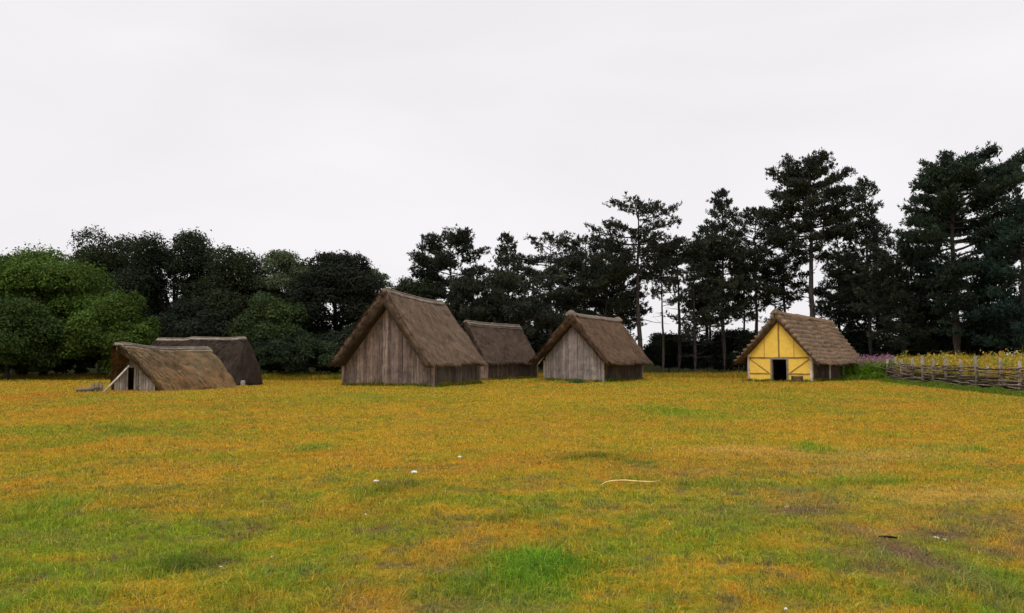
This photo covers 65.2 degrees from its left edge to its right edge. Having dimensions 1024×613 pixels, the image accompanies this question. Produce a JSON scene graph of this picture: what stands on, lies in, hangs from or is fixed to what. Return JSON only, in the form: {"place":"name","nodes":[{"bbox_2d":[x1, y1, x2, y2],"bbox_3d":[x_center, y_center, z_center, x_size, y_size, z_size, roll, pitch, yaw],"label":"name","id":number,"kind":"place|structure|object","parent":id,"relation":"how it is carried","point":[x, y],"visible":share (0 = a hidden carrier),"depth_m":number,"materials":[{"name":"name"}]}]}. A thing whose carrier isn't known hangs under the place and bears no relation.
{"place":"outdoors","nodes":[
{"label":"outdoors","id":0,"kind":"place"},
{"bbox_2d":[0,361,1023,612],"bbox_3d":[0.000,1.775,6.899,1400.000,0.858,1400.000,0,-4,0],"label":"ground","id":1,"kind":"structure","parent":0,"point":[966,539],"depth_m":9.07,"materials":[{"name":"green plant"}]},
{"bbox_2d":[0,249,52,374],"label":"broadleaf tree","id":2,"kind":"object","parent":1,"relation":"on","point":[12,370],"depth_m":77.56,"materials":[{"name":"green plant"}]},
{"bbox_2d":[0,292,68,379],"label":"broadleaf tree","id":3,"kind":"object","parent":1,"relation":"on","point":[20,344],"visible":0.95,"depth_m":57.38,"materials":[{"name":"green plant"}]},
{"bbox_2d":[10,352,104,373],"bbox_3d":[-37.893,4.287,65.704,12.094,3.862,10.877,0,-4,0],"label":"bush","id":4,"kind":"object","parent":1,"relation":"on","point":[82,366],"visible":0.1,"depth_m":62.32,"materials":[{"name":"green plant"}]},
{"bbox_2d":[0,241,126,375],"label":"broadleaf tree","id":5,"kind":"object","parent":1,"relation":"on","point":[74,289],"visible":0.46,"depth_m":61.08,"materials":[{"name":"green plant"}]},
{"bbox_2d":[76,387,94,391],"bbox_3d":[-20.710,4.032,38.826,0.801,0.244,0.209,1,-4,-11],"label":"log","id":6,"kind":"object","parent":1,"relation":"on","point":[83,389],"visible":0.96,"depth_m":38.76,"materials":[{"name":"brown wood"}]},
{"bbox_2d":[41,224,153,374],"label":"broadleaf tree","id":7,"kind":"object","parent":1,"relation":"on","point":[111,255],"visible":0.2,"depth_m":74.75,"materials":[{"name":"green plant"}]},
{"bbox_2d":[55,289,163,375],"bbox_3d":[-30.248,2.161,60.061,7.922,7.420,8.474,0,-4,0],"label":"broadleaf tree","id":8,"kind":"object","parent":1,"relation":"on","point":[105,324],"visible":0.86,"depth_m":57.96,"materials":[{"name":"green plant"}]},
{"bbox_2d":[104,365,128,390],"bbox_3d":[-19.485,3.567,39.396,1.203,1.355,0.095,3,-5,-38],"label":"leaning pole","id":9,"kind":"object","parent":1,"relation":"on","point":[124,370],"visible":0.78,"depth_m":39.43,"materials":[{"name":"grey wood"}]},
{"bbox_2d":[104,226,228,322],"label":"broadleaf tree","id":10,"kind":"object","parent":1,"relation":"on","point":[192,258],"visible":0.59,"depth_m":70.54,"materials":[{"name":"green plant"}]},
{"bbox_2d":[109,342,236,390],"bbox_3d":[-18.306,3.382,42.463,4.576,2.904,6.549,-2,-4,26],"label":"sunken hut","id":11,"kind":"object","parent":1,"relation":"on","point":[152,368],"visible":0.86,"depth_m":41.21,"materials":[{"name":"brown plant"}]},
{"bbox_2d":[139,294,237,337],"bbox_3d":[-26.076,2.549,66.152,9.074,7.288,9.258,4,-5,-45],"label":"broadleaf tree","id":12,"kind":"object","parent":1,"relation":"on","point":[205,322],"visible":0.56,"depth_m":64.21,"materials":[{"name":"green plant"}]},
{"bbox_2d":[151,336,262,385],"bbox_3d":[-19.351,3.641,50.222,6.854,3.526,5.259,0,-4,-1],"label":"sunken hut","id":13,"kind":"object","parent":1,"relation":"on","point":[236,357],"visible":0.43,"depth_m":49.62,"materials":[{"name":"brown plant"}]},
{"bbox_2d":[168,243,284,320],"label":"broadleaf tree","id":14,"kind":"object","parent":1,"relation":"on","point":[223,288],"visible":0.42,"depth_m":68.15,"materials":[{"name":"green plant"}]},
{"bbox_2d":[193,550,324,584],"bbox_3d":[-1.866,1.988,5.996,1.832,0.068,1.386,1,-4,-9],"label":"weed clump","id":15,"kind":"object","parent":1,"relation":"on","point":[264,567],"visible":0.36,"depth_m":6.13,"materials":[{"name":"green plant"}]},
{"bbox_2d":[248,333,288,370],"bbox_3d":[-20.819,4.095,64.193,6.466,3.963,6.657,-2,-4,29],"label":"bush","id":16,"kind":"object","parent":1,"relation":"on","point":[255,341],"visible":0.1,"depth_m":62.71,"materials":[{"name":"green plant"}]},
{"bbox_2d":[221,292,319,372],"bbox_3d":[-20.143,2.531,65.925,7.686,7.330,6.882,-1,-4,16],"label":"broadleaf tree","id":17,"kind":"object","parent":1,"relation":"on","point":[267,318],"visible":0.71,"depth_m":64.34,"materials":[{"name":"green plant"}]},
{"bbox_2d":[234,249,326,371],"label":"broadleaf tree","id":18,"kind":"object","parent":1,"relation":"on","point":[281,268],"visible":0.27,"depth_m":69.21,"materials":[{"name":"green plant"}]},
{"bbox_2d":[254,328,341,374],"bbox_3d":[-16.878,3.805,62.505,7.767,4.322,6.760,1,-4,-13],"label":"bush","id":19,"kind":"object","parent":1,"relation":"on","point":[305,348],"visible":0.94,"depth_m":60.69,"materials":[{"name":"green plant"}]},
{"bbox_2d":[306,322,358,368],"bbox_3d":[-13.767,3.738,65.884,8.682,5.041,7.545,0,-4,0],"label":"bush","id":20,"kind":"object","parent":1,"relation":"on","point":[336,336],"visible":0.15,"depth_m":64.44,"materials":[{"name":"green plant"}]},
{"bbox_2d":[282,249,393,372],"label":"broadleaf tree","id":21,"kind":"object","parent":1,"relation":"on","point":[347,278],"visible":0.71,"depth_m":67.64,"materials":[{"name":"green plant"}]},
{"bbox_2d":[369,267,392,288],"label":"broadleaf tree","id":22,"kind":"object","parent":1,"relation":"on","point":[384,276],"visible":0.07,"depth_m":79.77,"materials":[{"name":"green plant"}]},
{"bbox_2d":[327,288,487,386],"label":"thatched shed","id":23,"kind":"structure","parent":1,"relation":"on","point":[395,336],"depth_m":46.59,"materials":[{"name":"brown wood"}]},
{"bbox_2d":[392,275,440,299],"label":"broadleaf tree","id":24,"kind":"object","parent":1,"relation":"on","point":[411,287],"visible":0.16,"depth_m":74.81,"materials":[{"name":"green plant"}]},
{"bbox_2d":[0,370,837,386],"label":"long grass","id":25,"kind":"structure","parent":1,"relation":"on","point":[281,375],"depth_m":59.91,"materials":[{"name":"plant"}]},
{"bbox_2d":[406,223,493,308],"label":"pine tree","id":26,"kind":"object","parent":1,"relation":"on","point":[442,259],"visible":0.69,"depth_m":77.01,"materials":[{"name":"green plant"}]},
{"bbox_2d":[444,274,522,325],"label":"pine tree","id":27,"kind":"object","parent":1,"relation":"on","point":[462,310],"visible":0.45,"depth_m":72.68,"materials":[{"name":"green plant"}]},
{"bbox_2d":[473,294,511,320],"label":"pine tree","id":28,"kind":"object","parent":1,"relation":"on","point":[479,298],"visible":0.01,"depth_m":85.16,"materials":[{"name":"green plant"}]},
{"bbox_2d":[461,320,537,379],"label":"thatched shed","id":29,"kind":"structure","parent":1,"relation":"on","point":[505,350],"depth_m":60.38,"materials":[{"name":"brown plant"}]},
{"bbox_2d":[477,231,535,328],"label":"pine tree","id":30,"kind":"object","parent":1,"relation":"on","point":[505,262],"visible":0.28,"depth_m":75.83,"materials":[{"name":"green plant"}]},
{"bbox_2d":[475,269,571,352],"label":"pine tree","id":31,"kind":"object","parent":1,"relation":"on","point":[544,320],"visible":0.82,"depth_m":71.14,"materials":[{"name":"green plant"}]},
{"bbox_2d":[527,325,548,354],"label":"bush","id":32,"kind":"object","parent":1,"relation":"on","point":[531,341],"visible":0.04,"depth_m":85.09,"materials":[{"name":"green plant"}]},
{"bbox_2d":[531,333,547,368],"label":"bush","id":33,"kind":"object","parent":1,"relation":"on","point":[538,345],"visible":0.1,"depth_m":83.36,"materials":[{"name":"green plant"}]},
{"bbox_2d":[509,230,584,338],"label":"pine tree","id":34,"kind":"object","parent":1,"relation":"on","point":[559,262],"visible":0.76,"depth_m":79.71,"materials":[{"name":"green plant"}]},
{"bbox_2d":[446,539,656,592],"bbox_3d":[0.105,1.975,6.204,2.387,0.109,1.416,0,-4,0],"label":"weed clump","id":35,"kind":"object","parent":1,"relation":"on","point":[571,559],"visible":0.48,"depth_m":6.17,"materials":[{"name":"green plant"}]},
{"bbox_2d":[530,296,592,339],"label":"pine tree","id":36,"kind":"object","parent":1,"relation":"on","point":[561,307],"visible":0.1,"depth_m":86.53,"materials":[{"name":"green plant"}]},
{"bbox_2d":[552,265,582,312],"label":"pine tree","id":37,"kind":"object","parent":1,"relation":"on","point":[570,284],"visible":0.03,"depth_m":89.49,"materials":[{"name":"green plant"}]},
{"bbox_2d":[564,379,588,383],"bbox_3d":[4.402,4.967,53.552,2.477,0.406,1.807,-2,-4,29],"label":"weed clump","id":38,"kind":"object","parent":1,"relation":"on","point":[578,381],"visible":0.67,"depth_m":53.28,"materials":[{"name":"green plant"}]},
{"bbox_2d":[549,232,615,314],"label":"pine tree","id":39,"kind":"object","parent":1,"relation":"on","point":[583,241],"visible":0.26,"depth_m":81.65,"materials":[{"name":"green plant"}]},
{"bbox_2d":[528,310,652,381],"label":"thatched shed","id":40,"kind":"structure","parent":1,"relation":"on","point":[586,347],"depth_m":56.77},
{"bbox_2d":[563,253,658,325],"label":"pine tree","id":41,"kind":"object","parent":1,"relation":"on","point":[624,311],"visible":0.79,"depth_m":77.37,"materials":[{"name":"green plant"}]},
{"bbox_2d":[583,233,643,317],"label":"pine tree","id":42,"kind":"object","parent":1,"relation":"on","point":[610,238],"visible":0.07,"depth_m":85.61,"materials":[{"name":"green plant"}]},
{"bbox_2d":[599,285,653,340],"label":"pine tree","id":43,"kind":"object","parent":1,"relation":"on","point":[628,327],"visible":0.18,"depth_m":83.36,"materials":[{"name":"green plant"}]},
{"bbox_2d":[601,480,659,484],"bbox_3d":[1.437,2.232,10.198,0.855,0.024,0.309,1,-4,-22],"label":"straw stalk","id":44,"kind":"object","parent":1,"relation":"on","point":[629,480],"visible":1,"depth_m":10.26,"materials":[{"name":"beige plant"}]},
{"bbox_2d":[583,191,692,350],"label":"pine tree","id":45,"kind":"object","parent":1,"relation":"on","point":[639,231],"visible":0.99,"depth_m":73.80,"materials":[{"name":"green plant"}]},
{"bbox_2d":[639,258,688,371],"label":"pine tree","id":46,"kind":"object","parent":1,"relation":"on","point":[655,292],"visible":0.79,"depth_m":76.10,"materials":[{"name":"green plant"}]},
{"bbox_2d":[643,330,700,372],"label":"bush","id":47,"kind":"object","parent":1,"relation":"on","point":[652,350],"visible":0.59,"depth_m":82.40,"materials":[{"name":"green plant"}]},
{"bbox_2d":[643,236,712,370],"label":"pine tree","id":48,"kind":"object","parent":1,"relation":"on","point":[672,254],"visible":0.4,"depth_m":79.07,"materials":[{"name":"green plant"}]},
{"bbox_2d":[665,337,721,371],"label":"bush","id":49,"kind":"object","parent":1,"relation":"on","point":[685,361],"visible":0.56,"depth_m":81.48,"materials":[{"name":"green plant"}]},
{"bbox_2d":[660,240,732,370],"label":"pine tree","id":50,"kind":"object","parent":1,"relation":"on","point":[689,338],"visible":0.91,"depth_m":77.71,"materials":[{"name":"green plant"}]},
{"bbox_2d":[677,224,731,370],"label":"pine tree","id":51,"kind":"object","parent":1,"relation":"on","point":[703,233],"visible":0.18,"depth_m":84.23,"materials":[{"name":"green plant"}]},
{"bbox_2d":[683,239,731,368],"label":"pine tree","id":52,"kind":"object","parent":1,"relation":"on","point":[710,331],"visible":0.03,"depth_m":87.99,"materials":[{"name":"green plant"}]},
{"bbox_2d":[699,335,746,371],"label":"bush","id":53,"kind":"object","parent":1,"relation":"on","point":[714,362],"visible":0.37,"depth_m":81.34,"materials":[{"name":"green plant"}]},
{"bbox_2d":[685,187,767,371],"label":"pine tree","id":54,"kind":"object","parent":1,"relation":"on","point":[720,247],"visible":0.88,"depth_m":79.67,"materials":[{"name":"green plant"}]},
{"bbox_2d":[712,327,756,371],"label":"bush","id":55,"kind":"object","parent":1,"relation":"on","point":[744,339],"visible":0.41,"depth_m":81.57,"materials":[{"name":"green plant"}]},
{"bbox_2d":[724,245,773,368],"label":"pine tree","id":56,"kind":"object","parent":1,"relation":"on","point":[763,307],"visible":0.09,"depth_m":88.04,"materials":[{"name":"green plant"}]},
{"bbox_2d":[723,206,792,335],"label":"pine tree","id":57,"kind":"object","parent":1,"relation":"on","point":[757,261],"visible":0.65,"depth_m":81.78,"materials":[{"name":"green plant"}]},
{"bbox_2d":[757,267,796,322],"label":"pine tree","id":58,"kind":"object","parent":1,"relation":"on","point":[773,298],"visible":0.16,"depth_m":90.30,"materials":[{"name":"green plant"}]},
{"bbox_2d":[752,211,817,311],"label":"pine tree","id":59,"kind":"object","parent":1,"relation":"on","point":[781,268],"visible":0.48,"depth_m":82.97,"materials":[{"name":"green plant"}]},
{"bbox_2d":[791,376,802,381],"bbox_3d":[19.745,5.021,55.415,0.355,0.435,0.740,3,-5,-43],"label":"wooden crate","id":60,"kind":"object","parent":1,"relation":"on","point":[796,378],"visible":0.89,"depth_m":55.28,"materials":[{"name":"brown wood"}]},
{"bbox_2d":[732,309,867,381],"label":"timber framed house","id":61,"kind":"structure","parent":1,"relation":"on","point":[783,345],"depth_m":57.32,"materials":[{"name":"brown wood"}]},
{"bbox_2d":[753,147,868,318],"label":"pine tree","id":62,"kind":"object","parent":1,"relation":"on","point":[793,177],"visible":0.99,"depth_m":75.73,"materials":[{"name":"green plant"}]},
{"bbox_2d":[803,209,861,330],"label":"pine tree","id":63,"kind":"object","parent":1,"relation":"on","point":[819,293],"visible":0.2,"depth_m":88.37,"materials":[{"name":"green plant"}]},
{"bbox_2d":[815,249,878,344],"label":"pine tree","id":64,"kind":"object","parent":1,"relation":"on","point":[850,323],"visible":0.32,"depth_m":83.93,"materials":[{"name":"green plant"}]},
{"bbox_2d":[839,328,882,359],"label":"bush","id":65,"kind":"object","parent":1,"relation":"on","point":[859,345],"visible":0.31,"depth_m":82.30,"materials":[{"name":"green plant"}]},
{"bbox_2d":[823,175,900,355],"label":"pine tree","id":66,"kind":"object","parent":1,"relation":"on","point":[870,229],"visible":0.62,"depth_m":79.07,"materials":[{"name":"green plant"}]},
{"bbox_2d":[840,352,893,378],"bbox_3d":[27.392,4.712,61.929,4.653,2.376,10.705,-2,-4,25],"label":"willowherb","id":67,"kind":"object","parent":1,"relation":"on","point":[856,371],"depth_m":58.27,"materials":[{"name":"green plant"}]},
{"bbox_2d":[831,278,904,350],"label":"pine tree","id":68,"kind":"object","parent":1,"relation":"on","point":[879,325],"visible":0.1,"depth_m":85.24,"materials":[{"name":"green plant"}]},
{"bbox_2d":[878,347,897,354],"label":"bush","id":69,"kind":"object","parent":1,"relation":"on","point":[885,351],"visible":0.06,"depth_m":83.97,"materials":[{"name":"green plant"}]},
{"bbox_2d":[879,535,896,537],"bbox_3d":[3.321,2.034,7.066,0.152,0.023,0.024,-1,-4,14],"label":"charred stick","id":70,"kind":"object","parent":1,"relation":"on","point":[885,536],"visible":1,"depth_m":7.06,"materials":[{"name":"grey wood"}]},
{"bbox_2d":[846,237,949,357],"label":"pine tree","id":71,"kind":"object","parent":1,"relation":"on","point":[882,258],"visible":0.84,"depth_m":71.14,"materials":[{"name":"green plant"}]},
{"bbox_2d":[878,332,940,358],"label":"bush","id":72,"kind":"object","parent":1,"relation":"on","point":[898,352],"visible":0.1,"depth_m":77.53,"materials":[{"name":"green plant"}]},
{"bbox_2d":[893,213,950,323],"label":"pine tree","id":73,"kind":"object","parent":1,"relation":"on","point":[930,261],"visible":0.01,"depth_m":84.06,"materials":[{"name":"green plant"}]},
{"bbox_2d":[837,370,1023,396],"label":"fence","id":74,"kind":"object","parent":1,"relation":"on","point":[998,390],"visible":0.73,"depth_m":45.04,"materials":[{"name":"green plant"}]},
{"bbox_2d":[872,356,1023,390],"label":"wattle fence","id":75,"kind":"object","parent":1,"relation":"on","point":[975,368],"visible":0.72,"depth_m":43.57,"materials":[{"name":"brown wood"}]},
{"bbox_2d":[881,347,1023,380],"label":"golden plants","id":76,"kind":"object","parent":1,"relation":"on","point":[990,360],"visible":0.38,"depth_m":49.36,"materials":[{"name":"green plant"}]},
{"bbox_2d":[885,141,1023,355],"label":"pine tree","id":77,"kind":"object","parent":1,"relation":"on","point":[944,181],"visible":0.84,"depth_m":65.25,"materials":[{"name":"green plant"}]},
{"bbox_2d":[907,325,1007,358],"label":"bush","id":78,"kind":"object","parent":1,"relation":"on","point":[939,339],"visible":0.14,"depth_m":74.92,"materials":[{"name":"green plant"}]},
{"bbox_2d":[905,258,1020,355],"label":"pine tree","id":79,"kind":"object","parent":1,"relation":"on","point":[926,312],"visible":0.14,"depth_m":71.24,"materials":[{"name":"green plant"}]},
{"bbox_2d":[934,319,1021,356],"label":"bush","id":80,"kind":"object","parent":1,"relation":"on","point":[969,346],"visible":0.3,"depth_m":69.24,"materials":[{"name":"green plant"}]},
{"bbox_2d":[950,186,1023,354],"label":"pine tree","id":81,"kind":"object","parent":1,"relation":"on","point":[1008,307],"visible":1,"depth_m":62.29,"materials":[{"name":"green plant"}]},
{"bbox_2d":[0,0,1023,355],"label":"sky","id":82,"kind":"structure","parent":0,"point":[368,127],"materials":[{"name":"white"}]}
]}

